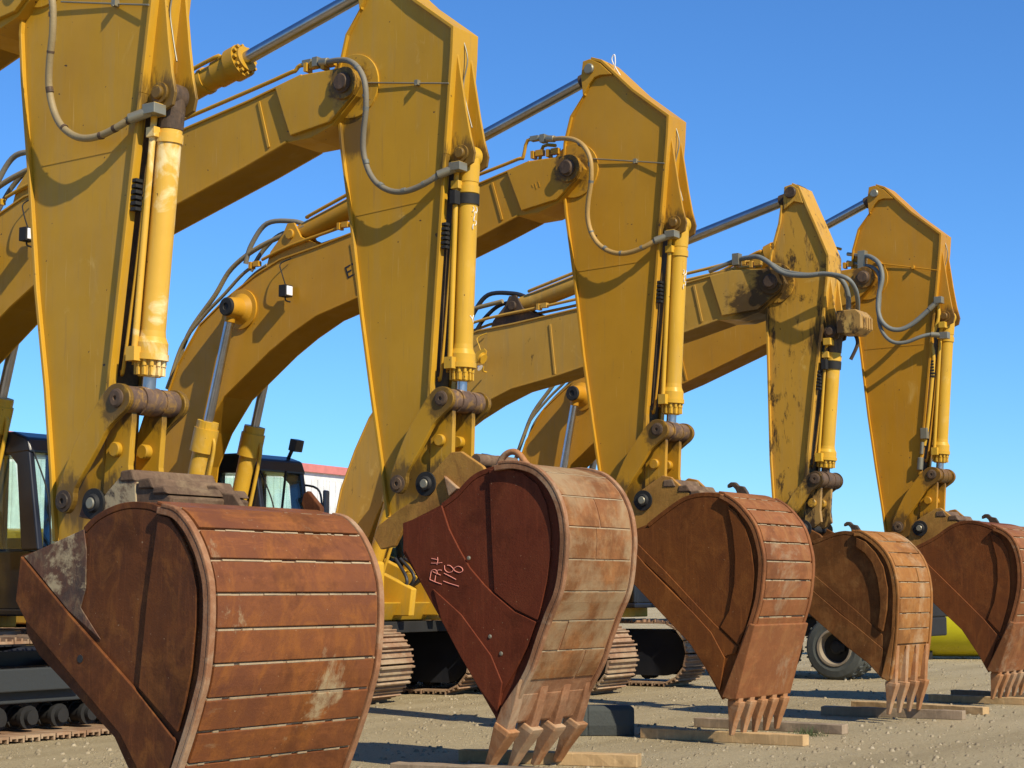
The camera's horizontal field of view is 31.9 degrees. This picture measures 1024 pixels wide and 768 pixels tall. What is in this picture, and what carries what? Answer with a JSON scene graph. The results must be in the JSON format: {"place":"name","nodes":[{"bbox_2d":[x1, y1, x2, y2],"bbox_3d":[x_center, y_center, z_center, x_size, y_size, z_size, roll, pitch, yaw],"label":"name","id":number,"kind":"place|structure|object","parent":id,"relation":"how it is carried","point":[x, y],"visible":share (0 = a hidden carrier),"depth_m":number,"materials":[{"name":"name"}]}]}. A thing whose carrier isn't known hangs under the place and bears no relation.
{"place":"outdoors","nodes":[
{"label":"outdoors","id":0,"kind":"place"},
{"bbox_2d":[7,431,347,528],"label":"metal building","id":1,"kind":"structure","parent":0,"point":[330,479],"depth_m":54.73,"materials":[{"name":"white metal"}]},
{"bbox_2d":[0,608,1023,767],"bbox_3d":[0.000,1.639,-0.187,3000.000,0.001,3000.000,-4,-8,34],"label":"ground","id":2,"kind":"structure","parent":0,"point":[921,752],"depth_m":20.43,"materials":[{"name":"beige gravel"}]},
{"bbox_2d":[0,0,383,767],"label":"excavator","id":3,"kind":"object","parent":2,"relation":"on","point":[184,620],"visible":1,"depth_m":13.43,"materials":[{"name":"yellow metal"}]},
{"bbox_2d":[0,0,637,765],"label":"excavator","id":4,"kind":"object","parent":2,"relation":"on","point":[524,568],"visible":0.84,"depth_m":17.38,"materials":[{"name":"yellow metal"}]},
{"bbox_2d":[0,54,814,735],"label":"excavator","id":5,"kind":"object","parent":2,"relation":"on","point":[724,582],"visible":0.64,"depth_m":20.85,"materials":[{"name":"yellow metal"}]},
{"bbox_2d":[390,761,544,767],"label":"timber","id":6,"kind":"object","parent":2,"relation":"on","point":[399,764],"visible":1,"depth_m":15.72,"materials":[{"name":"beige wood"}]},
{"bbox_2d":[458,749,640,767],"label":"timber","id":7,"kind":"object","parent":2,"relation":"on","point":[628,760],"visible":0.81,"depth_m":16.81,"materials":[{"name":"beige wood"}]},
{"bbox_2d":[561,705,633,735],"bbox_3d":[0.928,3.820,20.379,0.908,0.333,0.380,0,-7,0],"label":"rubber block","id":8,"kind":"object","parent":2,"relation":"on","point":[609,720],"depth_m":20.20,"materials":[{"name":"black rubber"}]},
{"bbox_2d":[335,183,932,714],"bbox_3d":[-0.149,1.188,26.864,13.199,7.030,3.836,-3,-7,26],"label":"excavator","id":9,"kind":"object","parent":2,"relation":"on","point":[871,603],"visible":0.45,"depth_m":23.78,"materials":[{"name":"yellow metal"}]},
{"bbox_2d":[393,184,1023,699],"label":"excavator","id":10,"kind":"object","parent":2,"relation":"on","point":[899,274],"visible":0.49,"depth_m":27.15,"materials":[{"name":"yellow metal"}]},
{"bbox_2d":[640,727,808,745],"bbox_3d":[2.286,3.825,19.463,1.965,0.118,0.176,-4,-8,34],"label":"timber","id":11,"kind":"object","parent":2,"relation":"on","point":[771,738],"visible":0.98,"depth_m":19.37,"materials":[{"name":"brown wood"}]},
{"bbox_2d":[694,717,847,734],"bbox_3d":[3.018,4.007,21.033,1.945,0.113,0.166,-5,-8,36],"label":"timber","id":12,"kind":"object","parent":2,"relation":"on","point":[715,722],"visible":0.78,"depth_m":20.82,"materials":[{"name":"brown wood"}]},
{"bbox_2d":[788,724,828,736],"bbox_3d":[3.357,3.912,20.273,0.510,0.130,0.346,-4,-8,34],"label":"weed tuft","id":13,"kind":"object","parent":2,"relation":"on","point":[811,732],"visible":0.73,"depth_m":20.27,"materials":[{"name":"green plant"}]},
{"bbox_2d":[798,603,947,679],"bbox_3d":[5.718,4.639,34.262,4.600,1.888,2.454,-4,-8,34],"label":"wheeled trailer","id":14,"kind":"object","parent":2,"relation":"on","point":[831,656],"visible":0.26,"depth_m":32.83,"materials":[{"name":"rubber"}]},
{"bbox_2d":[821,705,965,719],"bbox_3d":[4.917,4.250,23.181,1.875,0.118,0.167,-4,-7,29],"label":"timber","id":15,"kind":"object","parent":2,"relation":"on","point":[946,714],"visible":0.99,"depth_m":23.09,"materials":[{"name":"brown wood"}]},
{"bbox_2d":[851,701,988,714],"bbox_3d":[5.513,4.386,24.310,2.010,0.103,0.188,-6,-9,42],"label":"timber","id":16,"kind":"object","parent":2,"relation":"on","point":[976,710],"visible":0.61,"depth_m":24.09,"materials":[{"name":"brown wood"}]},
{"bbox_2d":[928,617,979,659],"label":"storage tank","id":17,"kind":"object","parent":2,"relation":"on","point":[954,642],"visible":0.04,"depth_m":41.94,"materials":[{"name":"yellow metal"}]},
{"bbox_2d":[928,694,1023,704],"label":"timber","id":18,"kind":"object","parent":2,"relation":"on","point":[974,699],"visible":0.98,"depth_m":26.00,"materials":[{"name":"brown wood"}]},
{"bbox_2d":[951,689,1023,696],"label":"timber","id":19,"kind":"object","parent":2,"relation":"on","point":[972,692],"visible":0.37,"depth_m":27.43,"materials":[{"name":"brown wood"}]},
{"bbox_2d":[0,0,1023,532],"label":"sky","id":20,"kind":"structure","parent":0,"point":[922,101],"materials":[{"name":"blue"}]}
]}

